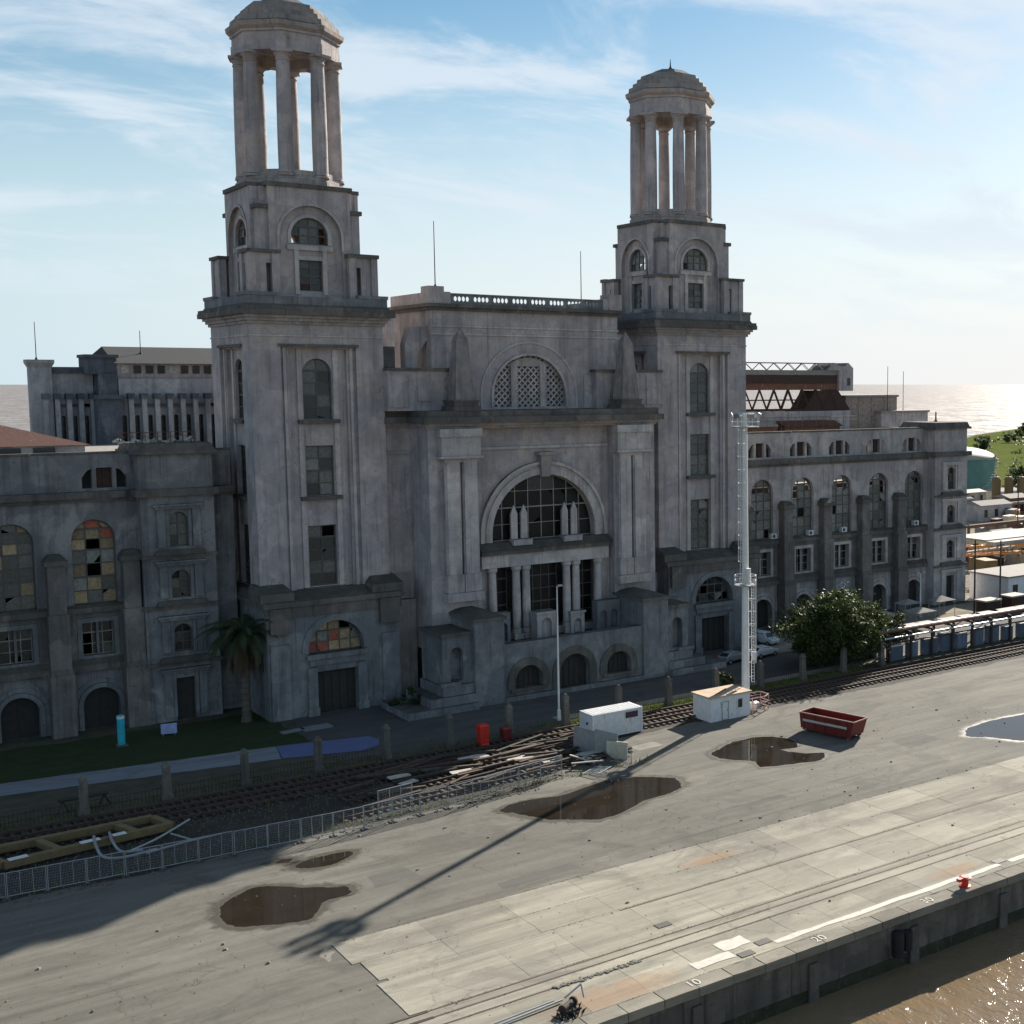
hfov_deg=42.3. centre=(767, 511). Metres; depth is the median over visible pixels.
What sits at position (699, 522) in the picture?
window
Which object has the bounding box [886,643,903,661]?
switch cabinet
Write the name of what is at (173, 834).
pipe
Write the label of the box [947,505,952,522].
window
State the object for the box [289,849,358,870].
puddle
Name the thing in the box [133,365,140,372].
clerestory window
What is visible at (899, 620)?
broadleaf tree
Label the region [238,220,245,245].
window
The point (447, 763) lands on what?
timber
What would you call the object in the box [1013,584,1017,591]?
window
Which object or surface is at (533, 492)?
arch window
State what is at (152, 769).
footpath
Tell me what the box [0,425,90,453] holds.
roof shed
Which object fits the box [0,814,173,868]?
steel frame
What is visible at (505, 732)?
waste bin
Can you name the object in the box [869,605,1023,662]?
pipe rack
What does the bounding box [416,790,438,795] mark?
timber
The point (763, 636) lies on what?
parked car
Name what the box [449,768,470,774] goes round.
concrete slab
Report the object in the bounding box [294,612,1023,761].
service road
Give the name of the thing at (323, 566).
window
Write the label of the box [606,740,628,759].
board
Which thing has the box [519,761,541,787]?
crowd barrier
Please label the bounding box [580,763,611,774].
crowd barrier
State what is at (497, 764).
timber
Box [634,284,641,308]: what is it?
window
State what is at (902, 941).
rubber fender
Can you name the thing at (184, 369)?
clerestory window
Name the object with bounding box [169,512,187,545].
window
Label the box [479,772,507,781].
timber
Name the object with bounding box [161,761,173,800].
concrete post
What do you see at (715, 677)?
concrete post
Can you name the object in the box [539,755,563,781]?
crowd barrier
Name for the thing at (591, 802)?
puddle
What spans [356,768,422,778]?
timber
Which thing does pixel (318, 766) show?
concrete post
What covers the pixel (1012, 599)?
machine house
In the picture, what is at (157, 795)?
picket fence
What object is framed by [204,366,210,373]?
clerestory window
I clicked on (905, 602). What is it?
canopy
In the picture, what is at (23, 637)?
window
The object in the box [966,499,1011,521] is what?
yard shed
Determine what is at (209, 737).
lawn
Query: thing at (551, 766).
timber
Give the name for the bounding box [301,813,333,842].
crowd barrier
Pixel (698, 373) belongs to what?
window
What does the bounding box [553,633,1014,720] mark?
pavement strip
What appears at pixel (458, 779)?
timber
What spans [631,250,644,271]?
window
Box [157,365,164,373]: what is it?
clerestory window
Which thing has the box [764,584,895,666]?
broadleaf tree
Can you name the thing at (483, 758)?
timber
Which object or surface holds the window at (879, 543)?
in the power station wing at (875, 490)
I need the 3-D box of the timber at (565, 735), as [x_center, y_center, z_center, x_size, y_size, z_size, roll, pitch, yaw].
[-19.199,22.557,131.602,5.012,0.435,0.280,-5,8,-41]
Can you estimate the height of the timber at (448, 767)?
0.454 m
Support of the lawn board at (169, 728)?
on the lawn at (209, 737)
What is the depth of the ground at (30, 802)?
117.90 m
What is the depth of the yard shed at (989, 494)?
395.21 m
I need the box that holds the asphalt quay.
[0,658,1023,1023]
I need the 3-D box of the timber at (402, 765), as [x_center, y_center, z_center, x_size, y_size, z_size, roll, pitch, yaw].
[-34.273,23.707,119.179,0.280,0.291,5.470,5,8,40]
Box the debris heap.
[568,751,613,769]
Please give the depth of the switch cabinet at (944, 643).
172.43 m
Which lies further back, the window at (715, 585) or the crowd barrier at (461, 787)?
the window at (715, 585)
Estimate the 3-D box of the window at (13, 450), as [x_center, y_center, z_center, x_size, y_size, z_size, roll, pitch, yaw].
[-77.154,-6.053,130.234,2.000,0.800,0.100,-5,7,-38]
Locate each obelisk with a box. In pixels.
[442,328,480,410]
[608,332,643,408]
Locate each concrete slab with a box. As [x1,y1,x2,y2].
[387,773,410,779]
[398,779,418,785]
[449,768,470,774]
[457,753,489,759]
[506,755,533,759]
[542,757,563,763]
[578,750,601,754]
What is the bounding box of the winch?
[492,983,586,1023]
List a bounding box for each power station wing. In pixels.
[0,431,241,742]
[705,421,971,628]
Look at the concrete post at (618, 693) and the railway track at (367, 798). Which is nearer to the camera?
the railway track at (367, 798)
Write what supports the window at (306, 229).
in the stone tower at (301, 321)
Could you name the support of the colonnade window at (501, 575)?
in the entrance block
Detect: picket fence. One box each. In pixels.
[0,747,374,829]
[571,665,834,718]
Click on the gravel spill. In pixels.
(584, 978)
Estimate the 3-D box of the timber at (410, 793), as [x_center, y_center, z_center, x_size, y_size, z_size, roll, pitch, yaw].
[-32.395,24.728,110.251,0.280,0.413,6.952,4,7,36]
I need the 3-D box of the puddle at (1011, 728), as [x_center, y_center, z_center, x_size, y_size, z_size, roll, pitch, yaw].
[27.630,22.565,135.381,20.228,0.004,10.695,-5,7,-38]
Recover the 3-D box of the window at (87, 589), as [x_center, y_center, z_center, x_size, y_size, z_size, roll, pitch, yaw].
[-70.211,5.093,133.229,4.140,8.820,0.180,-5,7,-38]
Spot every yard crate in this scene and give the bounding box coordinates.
[969,557,997,569]
[975,527,989,532]
[984,525,1003,529]
[990,556,1003,565]
[991,518,1002,521]
[1002,515,1015,526]
[1005,508,1016,514]
[1005,550,1023,564]
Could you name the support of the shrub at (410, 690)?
on the service road
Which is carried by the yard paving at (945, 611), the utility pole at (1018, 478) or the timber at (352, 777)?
the utility pole at (1018, 478)
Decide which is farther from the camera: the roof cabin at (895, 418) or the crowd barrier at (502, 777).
the roof cabin at (895, 418)
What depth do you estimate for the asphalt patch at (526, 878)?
94.08 m
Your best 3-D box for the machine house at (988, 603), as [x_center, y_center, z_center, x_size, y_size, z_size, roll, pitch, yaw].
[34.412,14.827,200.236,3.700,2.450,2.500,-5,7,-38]
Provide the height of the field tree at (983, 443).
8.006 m
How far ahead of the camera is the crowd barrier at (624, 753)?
121.09 m
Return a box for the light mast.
[729,412,760,702]
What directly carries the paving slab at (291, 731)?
on the lawn at (209, 737)
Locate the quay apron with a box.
[331,756,1023,1023]
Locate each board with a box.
[161,723,176,736]
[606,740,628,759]
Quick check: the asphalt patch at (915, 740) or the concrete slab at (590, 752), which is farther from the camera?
the asphalt patch at (915, 740)
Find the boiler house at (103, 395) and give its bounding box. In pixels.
[23,346,215,447]
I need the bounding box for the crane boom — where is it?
[966,537,1023,563]
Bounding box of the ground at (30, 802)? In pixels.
[0,428,1023,831]
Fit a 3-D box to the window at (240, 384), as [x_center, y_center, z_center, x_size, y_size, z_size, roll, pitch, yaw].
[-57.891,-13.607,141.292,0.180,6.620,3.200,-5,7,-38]
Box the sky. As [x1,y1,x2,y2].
[0,0,1023,384]
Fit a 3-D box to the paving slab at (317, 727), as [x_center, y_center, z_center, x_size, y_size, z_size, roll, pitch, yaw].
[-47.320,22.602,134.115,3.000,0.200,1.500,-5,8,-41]
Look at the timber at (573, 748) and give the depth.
124.82 m
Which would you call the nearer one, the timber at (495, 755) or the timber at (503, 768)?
the timber at (503, 768)
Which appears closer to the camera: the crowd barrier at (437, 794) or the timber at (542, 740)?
the crowd barrier at (437, 794)
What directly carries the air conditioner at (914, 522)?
on the power station wing at (875, 490)
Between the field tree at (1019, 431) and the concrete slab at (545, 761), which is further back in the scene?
the field tree at (1019, 431)
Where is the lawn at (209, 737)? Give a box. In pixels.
[0,713,307,783]
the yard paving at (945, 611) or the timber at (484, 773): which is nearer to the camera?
the timber at (484, 773)
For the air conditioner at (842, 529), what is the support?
on the power station wing at (875, 490)
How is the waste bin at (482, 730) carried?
on the railway ballast at (276, 813)
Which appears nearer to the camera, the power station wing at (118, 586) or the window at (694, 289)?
the power station wing at (118, 586)
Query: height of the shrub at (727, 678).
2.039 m
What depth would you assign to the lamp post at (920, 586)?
197.31 m
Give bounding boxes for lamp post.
[556,584,562,720]
[916,571,924,617]
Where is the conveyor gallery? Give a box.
[746,362,852,431]
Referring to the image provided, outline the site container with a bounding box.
[579,702,642,734]
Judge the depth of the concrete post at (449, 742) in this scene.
127.16 m
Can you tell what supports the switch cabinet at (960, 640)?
on the ground at (30, 802)
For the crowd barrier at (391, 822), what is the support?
on the asphalt quay
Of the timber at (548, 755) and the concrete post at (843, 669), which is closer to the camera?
the timber at (548, 755)
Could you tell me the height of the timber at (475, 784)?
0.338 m
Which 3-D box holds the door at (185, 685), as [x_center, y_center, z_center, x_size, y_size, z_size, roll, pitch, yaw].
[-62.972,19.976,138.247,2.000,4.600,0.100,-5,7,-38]
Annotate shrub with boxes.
[386,686,420,706]
[711,670,734,685]
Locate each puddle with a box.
[212,884,357,930]
[266,857,299,864]
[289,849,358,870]
[496,775,688,821]
[707,735,829,768]
[959,713,1023,741]
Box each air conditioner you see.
[769,533,776,538]
[806,530,813,534]
[839,527,846,531]
[911,520,918,524]
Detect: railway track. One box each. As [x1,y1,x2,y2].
[0,640,1023,843]
[1,738,564,856]
[331,747,632,821]
[336,741,577,804]
[643,647,1023,728]
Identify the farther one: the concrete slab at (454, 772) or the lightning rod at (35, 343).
the lightning rod at (35, 343)
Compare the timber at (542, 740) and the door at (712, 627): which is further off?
the door at (712, 627)
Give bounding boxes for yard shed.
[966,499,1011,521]
[966,528,1023,561]
[967,489,986,500]
[968,563,1023,601]
[981,528,1012,532]
[985,487,1016,499]
[993,493,1023,514]
[1007,523,1021,527]
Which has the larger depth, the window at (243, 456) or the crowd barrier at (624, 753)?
the window at (243, 456)
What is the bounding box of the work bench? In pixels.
[56,791,110,814]
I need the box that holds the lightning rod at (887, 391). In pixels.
[887,372,887,410]
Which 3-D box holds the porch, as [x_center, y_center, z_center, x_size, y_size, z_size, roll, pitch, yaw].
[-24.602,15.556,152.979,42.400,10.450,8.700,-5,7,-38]
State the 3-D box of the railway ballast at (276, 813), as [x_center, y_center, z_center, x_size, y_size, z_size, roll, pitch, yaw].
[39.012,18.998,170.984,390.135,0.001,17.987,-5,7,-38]
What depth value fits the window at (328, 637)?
140.92 m
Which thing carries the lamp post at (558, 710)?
on the pavement strip
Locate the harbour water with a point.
(979, 979)
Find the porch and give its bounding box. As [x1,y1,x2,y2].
[381,587,726,720]
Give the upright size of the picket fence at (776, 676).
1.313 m
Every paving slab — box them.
[280,728,304,734]
[301,723,332,731]
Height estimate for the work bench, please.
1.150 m
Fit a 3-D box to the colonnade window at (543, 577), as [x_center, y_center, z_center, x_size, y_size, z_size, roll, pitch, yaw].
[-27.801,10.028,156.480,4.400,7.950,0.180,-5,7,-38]
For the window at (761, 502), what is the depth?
187.79 m
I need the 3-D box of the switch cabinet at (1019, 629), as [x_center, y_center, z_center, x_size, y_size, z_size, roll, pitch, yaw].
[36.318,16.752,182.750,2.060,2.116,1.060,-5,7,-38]
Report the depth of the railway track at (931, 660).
122.03 m
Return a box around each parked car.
[717,650,741,664]
[749,645,778,658]
[757,629,779,645]
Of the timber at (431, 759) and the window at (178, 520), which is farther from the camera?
the window at (178, 520)
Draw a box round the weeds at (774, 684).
[0,666,864,898]
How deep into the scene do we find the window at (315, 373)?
140.34 m
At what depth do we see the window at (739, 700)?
138.60 m
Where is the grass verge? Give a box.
[571,669,860,724]
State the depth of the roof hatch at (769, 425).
207.71 m
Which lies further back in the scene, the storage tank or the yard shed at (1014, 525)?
the storage tank
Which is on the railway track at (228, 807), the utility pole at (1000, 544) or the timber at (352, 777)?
the timber at (352, 777)
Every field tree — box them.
[973,436,990,449]
[977,436,990,444]
[1003,433,1016,441]
[1004,465,1023,484]
[1014,425,1023,437]
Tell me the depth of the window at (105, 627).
134.47 m
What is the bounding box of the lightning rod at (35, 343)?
[34,322,37,359]
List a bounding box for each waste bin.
[476,723,488,746]
[499,726,512,740]
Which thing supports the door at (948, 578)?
in the power station wing at (875, 490)
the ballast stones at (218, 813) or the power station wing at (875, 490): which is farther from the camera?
the power station wing at (875, 490)
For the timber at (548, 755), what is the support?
on the railway track at (367, 798)
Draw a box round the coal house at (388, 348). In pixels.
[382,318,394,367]
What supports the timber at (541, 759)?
on the railway track at (405, 801)
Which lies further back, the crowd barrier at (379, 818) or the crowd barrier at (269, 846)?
the crowd barrier at (379, 818)
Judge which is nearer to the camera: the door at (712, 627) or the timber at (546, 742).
the timber at (546, 742)
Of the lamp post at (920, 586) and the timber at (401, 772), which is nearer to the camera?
the timber at (401, 772)
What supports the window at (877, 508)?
in the power station wing at (875, 490)
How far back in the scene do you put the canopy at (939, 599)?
197.91 m
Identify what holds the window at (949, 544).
in the power station wing at (875, 490)
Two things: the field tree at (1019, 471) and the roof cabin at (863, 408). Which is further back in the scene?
the field tree at (1019, 471)
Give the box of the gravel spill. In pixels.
[552,959,641,988]
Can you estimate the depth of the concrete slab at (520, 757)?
122.37 m
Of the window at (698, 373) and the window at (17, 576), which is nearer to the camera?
the window at (17, 576)
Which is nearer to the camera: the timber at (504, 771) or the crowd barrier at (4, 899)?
the crowd barrier at (4, 899)
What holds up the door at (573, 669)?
in the porch
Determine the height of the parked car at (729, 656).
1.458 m
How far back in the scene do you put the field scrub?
662.57 m
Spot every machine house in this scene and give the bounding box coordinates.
[974,597,1001,614]
[1001,592,1023,612]
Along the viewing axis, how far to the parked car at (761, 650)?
168.80 m
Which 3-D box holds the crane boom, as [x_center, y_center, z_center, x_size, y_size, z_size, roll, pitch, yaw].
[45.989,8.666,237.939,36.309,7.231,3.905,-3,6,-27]
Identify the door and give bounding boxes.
[176,676,195,718]
[318,667,355,712]
[560,654,585,687]
[702,615,723,651]
[945,575,950,602]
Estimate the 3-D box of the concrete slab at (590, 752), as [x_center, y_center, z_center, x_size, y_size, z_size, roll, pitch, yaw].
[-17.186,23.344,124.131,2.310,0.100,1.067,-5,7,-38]
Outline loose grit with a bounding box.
[5,702,1023,1023]
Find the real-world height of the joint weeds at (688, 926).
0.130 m
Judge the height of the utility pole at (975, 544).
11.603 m
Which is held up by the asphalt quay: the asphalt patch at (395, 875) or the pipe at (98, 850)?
the asphalt patch at (395, 875)
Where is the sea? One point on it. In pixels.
(980, 409)
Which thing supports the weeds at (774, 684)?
on the railway ballast at (276, 813)
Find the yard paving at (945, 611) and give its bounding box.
[756,520,1020,652]
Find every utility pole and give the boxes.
[972,540,978,612]
[997,540,1003,607]
[1016,476,1020,528]
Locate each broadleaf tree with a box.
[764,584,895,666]
[860,610,918,649]
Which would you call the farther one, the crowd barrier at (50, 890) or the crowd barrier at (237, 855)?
the crowd barrier at (237, 855)
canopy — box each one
[882,611,895,616]
[895,599,920,616]
[903,607,935,623]
[928,596,955,617]
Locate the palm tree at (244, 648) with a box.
[193,614,278,722]
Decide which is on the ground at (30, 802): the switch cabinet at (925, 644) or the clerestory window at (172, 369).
the switch cabinet at (925, 644)
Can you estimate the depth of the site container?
131.20 m
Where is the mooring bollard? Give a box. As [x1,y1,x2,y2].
[956,874,971,887]
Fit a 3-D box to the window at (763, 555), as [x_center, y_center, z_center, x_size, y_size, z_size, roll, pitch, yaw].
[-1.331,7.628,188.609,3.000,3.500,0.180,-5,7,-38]
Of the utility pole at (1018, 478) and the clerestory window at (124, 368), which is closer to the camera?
the clerestory window at (124, 368)
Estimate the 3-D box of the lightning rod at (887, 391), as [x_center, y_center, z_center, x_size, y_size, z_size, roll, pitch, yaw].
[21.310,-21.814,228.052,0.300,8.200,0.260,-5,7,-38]
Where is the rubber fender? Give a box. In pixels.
[892,929,912,958]
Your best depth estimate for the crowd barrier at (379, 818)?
107.22 m
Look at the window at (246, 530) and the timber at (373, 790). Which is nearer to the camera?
the timber at (373, 790)
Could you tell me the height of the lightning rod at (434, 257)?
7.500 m
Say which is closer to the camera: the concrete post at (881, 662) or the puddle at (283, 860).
the puddle at (283, 860)
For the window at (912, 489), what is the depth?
207.05 m
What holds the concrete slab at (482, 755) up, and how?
on the railway track at (228, 807)
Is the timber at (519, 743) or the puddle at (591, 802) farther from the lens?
the timber at (519, 743)
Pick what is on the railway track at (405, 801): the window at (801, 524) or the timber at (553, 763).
the timber at (553, 763)
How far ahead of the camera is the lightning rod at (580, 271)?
167.65 m
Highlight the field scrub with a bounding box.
[987,429,1023,484]
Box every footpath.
[0,747,280,795]
[277,736,378,758]
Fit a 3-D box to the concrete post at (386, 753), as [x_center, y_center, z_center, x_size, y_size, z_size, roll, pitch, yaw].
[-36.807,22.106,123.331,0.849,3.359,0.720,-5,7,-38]
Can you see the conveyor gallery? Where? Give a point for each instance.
(819, 386)
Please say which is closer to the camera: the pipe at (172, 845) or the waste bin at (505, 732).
the pipe at (172, 845)
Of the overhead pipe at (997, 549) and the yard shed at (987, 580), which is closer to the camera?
the yard shed at (987, 580)
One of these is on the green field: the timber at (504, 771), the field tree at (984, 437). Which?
the field tree at (984, 437)
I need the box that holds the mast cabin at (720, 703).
[691,684,751,722]
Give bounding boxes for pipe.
[92,835,156,859]
[108,831,142,852]
[126,818,189,853]
[145,833,221,853]
[170,833,190,838]
[966,545,1023,556]
[967,519,1023,533]
[1011,501,1023,507]
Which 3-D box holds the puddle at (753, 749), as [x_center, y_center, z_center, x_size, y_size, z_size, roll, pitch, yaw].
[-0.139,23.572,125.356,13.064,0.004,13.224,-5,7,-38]
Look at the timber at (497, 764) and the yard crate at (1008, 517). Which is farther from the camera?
the yard crate at (1008, 517)
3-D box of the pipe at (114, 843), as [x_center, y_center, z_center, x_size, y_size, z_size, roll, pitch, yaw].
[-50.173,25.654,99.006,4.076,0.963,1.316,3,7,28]
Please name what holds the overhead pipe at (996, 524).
on the yard paving at (945, 611)
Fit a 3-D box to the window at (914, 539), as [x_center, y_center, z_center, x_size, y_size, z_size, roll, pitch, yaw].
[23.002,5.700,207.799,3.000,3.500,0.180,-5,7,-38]
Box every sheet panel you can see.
[573,725,594,751]
[594,729,617,752]
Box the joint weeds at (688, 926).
[362,778,1023,1018]
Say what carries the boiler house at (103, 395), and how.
on the ground at (30, 802)
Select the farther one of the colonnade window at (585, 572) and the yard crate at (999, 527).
the yard crate at (999, 527)
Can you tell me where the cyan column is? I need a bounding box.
[115,714,127,746]
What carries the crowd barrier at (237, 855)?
on the asphalt quay
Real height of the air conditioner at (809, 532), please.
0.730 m
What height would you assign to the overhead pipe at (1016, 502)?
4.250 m
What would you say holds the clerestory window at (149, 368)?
in the boiler house at (103, 395)
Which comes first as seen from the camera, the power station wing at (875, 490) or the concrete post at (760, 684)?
the concrete post at (760, 684)
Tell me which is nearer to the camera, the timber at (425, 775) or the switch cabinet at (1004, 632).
the timber at (425, 775)
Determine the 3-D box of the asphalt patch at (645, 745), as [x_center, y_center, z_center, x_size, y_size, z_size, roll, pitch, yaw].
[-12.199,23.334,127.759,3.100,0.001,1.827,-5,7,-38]
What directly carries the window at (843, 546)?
in the power station wing at (875, 490)
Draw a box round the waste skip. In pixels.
[799,707,867,739]
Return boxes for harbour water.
[754,918,1023,1023]
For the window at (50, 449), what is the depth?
132.13 m
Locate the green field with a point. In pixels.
(1002, 450)
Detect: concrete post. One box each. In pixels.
[77,775,89,816]
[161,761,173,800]
[239,748,251,786]
[313,736,323,772]
[381,724,391,759]
[444,713,455,747]
[504,703,514,735]
[561,694,570,725]
[614,685,622,703]
[664,676,673,706]
[712,668,719,687]
[756,660,764,688]
[798,653,806,680]
[839,646,847,673]
[877,640,885,666]
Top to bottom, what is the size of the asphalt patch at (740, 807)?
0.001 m
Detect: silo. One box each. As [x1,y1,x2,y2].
[992,475,1000,499]
[1004,474,1013,493]
[1017,474,1023,492]
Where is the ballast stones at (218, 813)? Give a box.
[0,729,587,906]
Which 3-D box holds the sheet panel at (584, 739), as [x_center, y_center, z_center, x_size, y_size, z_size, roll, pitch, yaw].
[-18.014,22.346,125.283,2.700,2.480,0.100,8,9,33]
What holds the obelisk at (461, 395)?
on the entrance block
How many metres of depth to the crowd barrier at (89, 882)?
93.01 m
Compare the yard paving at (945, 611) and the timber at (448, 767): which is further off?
the yard paving at (945, 611)
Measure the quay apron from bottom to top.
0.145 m
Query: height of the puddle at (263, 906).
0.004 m
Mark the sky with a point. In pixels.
(867, 156)
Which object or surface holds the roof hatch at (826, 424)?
on the power station wing at (875, 490)
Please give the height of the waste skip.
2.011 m
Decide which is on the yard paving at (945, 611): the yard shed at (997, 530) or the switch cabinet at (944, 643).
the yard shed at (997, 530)
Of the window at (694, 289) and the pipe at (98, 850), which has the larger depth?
the window at (694, 289)
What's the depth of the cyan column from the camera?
127.48 m
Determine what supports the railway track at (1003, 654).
on the railway ballast at (276, 813)
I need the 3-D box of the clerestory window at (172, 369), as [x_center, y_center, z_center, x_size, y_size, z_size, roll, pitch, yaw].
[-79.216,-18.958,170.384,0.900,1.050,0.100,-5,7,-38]
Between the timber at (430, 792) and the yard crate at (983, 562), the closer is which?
the timber at (430, 792)
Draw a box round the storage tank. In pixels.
[967,447,998,489]
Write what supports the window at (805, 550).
in the power station wing at (875, 490)
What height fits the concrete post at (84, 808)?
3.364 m
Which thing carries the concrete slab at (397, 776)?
on the railway ballast at (276, 813)
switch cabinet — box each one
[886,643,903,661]
[905,640,918,657]
[920,636,937,655]
[937,631,950,651]
[954,631,967,649]
[970,626,983,645]
[984,623,998,643]
[1000,624,1013,640]
[1015,622,1023,637]
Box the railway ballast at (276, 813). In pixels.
[0,647,1023,903]
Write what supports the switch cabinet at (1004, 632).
on the ground at (30, 802)
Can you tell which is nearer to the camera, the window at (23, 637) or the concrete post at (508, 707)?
the window at (23, 637)
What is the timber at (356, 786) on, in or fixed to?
on the railway ballast at (276, 813)
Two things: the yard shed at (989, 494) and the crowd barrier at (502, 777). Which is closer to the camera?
the crowd barrier at (502, 777)
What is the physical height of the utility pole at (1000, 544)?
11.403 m
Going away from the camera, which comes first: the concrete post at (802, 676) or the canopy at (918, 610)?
the concrete post at (802, 676)
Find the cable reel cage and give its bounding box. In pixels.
[750,691,768,713]
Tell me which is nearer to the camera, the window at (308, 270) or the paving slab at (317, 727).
the paving slab at (317, 727)
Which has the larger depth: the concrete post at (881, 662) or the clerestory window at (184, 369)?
the clerestory window at (184, 369)
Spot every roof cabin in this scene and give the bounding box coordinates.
[841,394,898,428]
[875,409,929,426]
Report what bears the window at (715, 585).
in the stone tower at (686, 324)
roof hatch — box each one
[747,420,777,431]
[776,419,842,430]
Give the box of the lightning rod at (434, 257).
[433,221,435,285]
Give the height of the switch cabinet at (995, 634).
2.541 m
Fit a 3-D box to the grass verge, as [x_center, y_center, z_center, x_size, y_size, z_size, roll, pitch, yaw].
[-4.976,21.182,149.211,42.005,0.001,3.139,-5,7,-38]
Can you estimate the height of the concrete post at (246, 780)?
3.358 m
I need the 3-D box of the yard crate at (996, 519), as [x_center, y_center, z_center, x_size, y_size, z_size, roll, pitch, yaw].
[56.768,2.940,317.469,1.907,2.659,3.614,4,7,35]
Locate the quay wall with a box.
[563,862,1023,1023]
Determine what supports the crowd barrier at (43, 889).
on the railway ballast at (276, 813)
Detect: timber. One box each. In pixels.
[337,780,374,791]
[350,773,369,778]
[355,784,394,795]
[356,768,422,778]
[357,789,425,809]
[367,785,425,795]
[371,769,425,777]
[373,758,425,773]
[376,768,401,777]
[392,767,456,783]
[401,754,444,769]
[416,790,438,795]
[417,757,479,768]
[420,763,482,771]
[442,749,494,757]
[449,763,521,782]
[449,774,469,785]
[457,769,482,776]
[459,759,514,773]
[465,780,494,786]
[473,756,493,761]
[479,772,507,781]
[483,765,524,779]
[488,743,544,759]
[492,744,535,757]
[495,734,542,752]
[496,760,539,770]
[497,755,520,760]
[510,739,568,748]
[514,750,570,762]
[518,754,543,763]
[525,750,568,755]
[527,756,574,771]
[528,757,553,761]
[530,739,546,742]
[541,765,556,769]
[558,746,578,751]
[560,733,572,737]
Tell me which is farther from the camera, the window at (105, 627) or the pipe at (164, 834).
the window at (105, 627)
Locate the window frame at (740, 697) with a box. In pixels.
[737,697,742,708]
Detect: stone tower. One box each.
[197,0,403,722]
[600,59,760,653]
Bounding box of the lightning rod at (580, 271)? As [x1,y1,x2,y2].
[580,251,581,298]
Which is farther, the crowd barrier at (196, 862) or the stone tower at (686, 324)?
the stone tower at (686, 324)
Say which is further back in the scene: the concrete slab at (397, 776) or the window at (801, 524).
the window at (801, 524)
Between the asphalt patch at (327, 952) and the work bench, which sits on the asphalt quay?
the asphalt patch at (327, 952)
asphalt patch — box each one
[320,948,333,961]
[367,867,418,887]
[497,863,579,888]
[632,742,661,749]
[661,783,880,843]
[700,794,786,818]
[892,733,940,747]
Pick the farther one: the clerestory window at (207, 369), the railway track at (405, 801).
the clerestory window at (207, 369)
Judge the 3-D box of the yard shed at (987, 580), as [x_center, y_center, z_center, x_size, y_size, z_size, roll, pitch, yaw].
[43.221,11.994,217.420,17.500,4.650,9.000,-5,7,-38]
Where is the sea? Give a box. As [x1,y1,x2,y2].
[0,385,1023,435]
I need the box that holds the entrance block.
[383,285,663,694]
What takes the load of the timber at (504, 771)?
on the railway track at (405, 801)
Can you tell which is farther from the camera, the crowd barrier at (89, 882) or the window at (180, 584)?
the window at (180, 584)
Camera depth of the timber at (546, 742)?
127.38 m
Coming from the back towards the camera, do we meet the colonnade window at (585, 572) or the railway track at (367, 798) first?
the colonnade window at (585, 572)
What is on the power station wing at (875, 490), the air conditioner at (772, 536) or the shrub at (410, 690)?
the air conditioner at (772, 536)
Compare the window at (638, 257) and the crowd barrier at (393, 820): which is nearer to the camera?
the crowd barrier at (393, 820)
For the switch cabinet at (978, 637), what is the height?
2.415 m
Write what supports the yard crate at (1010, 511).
on the yard paving at (945, 611)
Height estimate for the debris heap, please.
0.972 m
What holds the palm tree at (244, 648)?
on the lawn at (209, 737)
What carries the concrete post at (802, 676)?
on the grass verge
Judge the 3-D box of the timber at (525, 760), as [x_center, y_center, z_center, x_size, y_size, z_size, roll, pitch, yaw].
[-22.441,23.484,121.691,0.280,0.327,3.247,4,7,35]
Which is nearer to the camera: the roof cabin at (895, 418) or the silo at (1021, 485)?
the roof cabin at (895, 418)
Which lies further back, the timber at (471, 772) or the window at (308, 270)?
the window at (308, 270)
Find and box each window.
[0,448,20,453]
[0,524,35,611]
[0,629,32,664]
[33,447,54,452]
[71,519,116,604]
[82,620,113,654]
[121,365,128,372]
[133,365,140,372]
[145,365,152,372]
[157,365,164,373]
[169,366,176,373]
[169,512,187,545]
[172,570,189,596]
[174,623,192,650]
[181,366,187,373]
[192,366,199,373]
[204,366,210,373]
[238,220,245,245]
[238,360,243,418]
[241,445,246,493]
[244,524,250,582]
[291,218,326,245]
[299,260,321,291]
[302,359,331,418]
[305,445,333,495]
[308,524,336,585]
[309,620,360,652]
[488,567,506,611]
[493,474,590,541]
[530,562,556,623]
[579,559,591,619]
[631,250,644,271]
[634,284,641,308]
[683,249,705,270]
[688,283,701,308]
[690,363,707,412]
[690,434,707,474]
[691,499,707,548]
[696,576,728,602]
[738,698,741,707]
[751,480,770,539]
[758,552,766,575]
[793,477,810,535]
[796,548,807,570]
[832,475,849,531]
[835,544,845,566]
[869,473,885,528]
[872,540,881,561]
[905,471,920,524]
[907,537,916,557]
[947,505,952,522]
[947,540,952,557]
[948,467,953,488]
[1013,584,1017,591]
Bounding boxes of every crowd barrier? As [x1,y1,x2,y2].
[0,873,6,901]
[6,865,46,900]
[46,858,86,892]
[86,851,124,884]
[125,844,162,877]
[162,838,198,870]
[198,831,233,862]
[233,825,267,856]
[267,819,300,849]
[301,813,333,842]
[333,806,364,836]
[363,799,393,829]
[377,782,413,819]
[392,793,421,822]
[420,786,447,815]
[447,780,474,808]
[471,773,497,801]
[494,767,520,794]
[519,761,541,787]
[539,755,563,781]
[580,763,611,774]
[609,743,632,767]
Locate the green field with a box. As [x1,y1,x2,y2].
[967,429,1023,486]

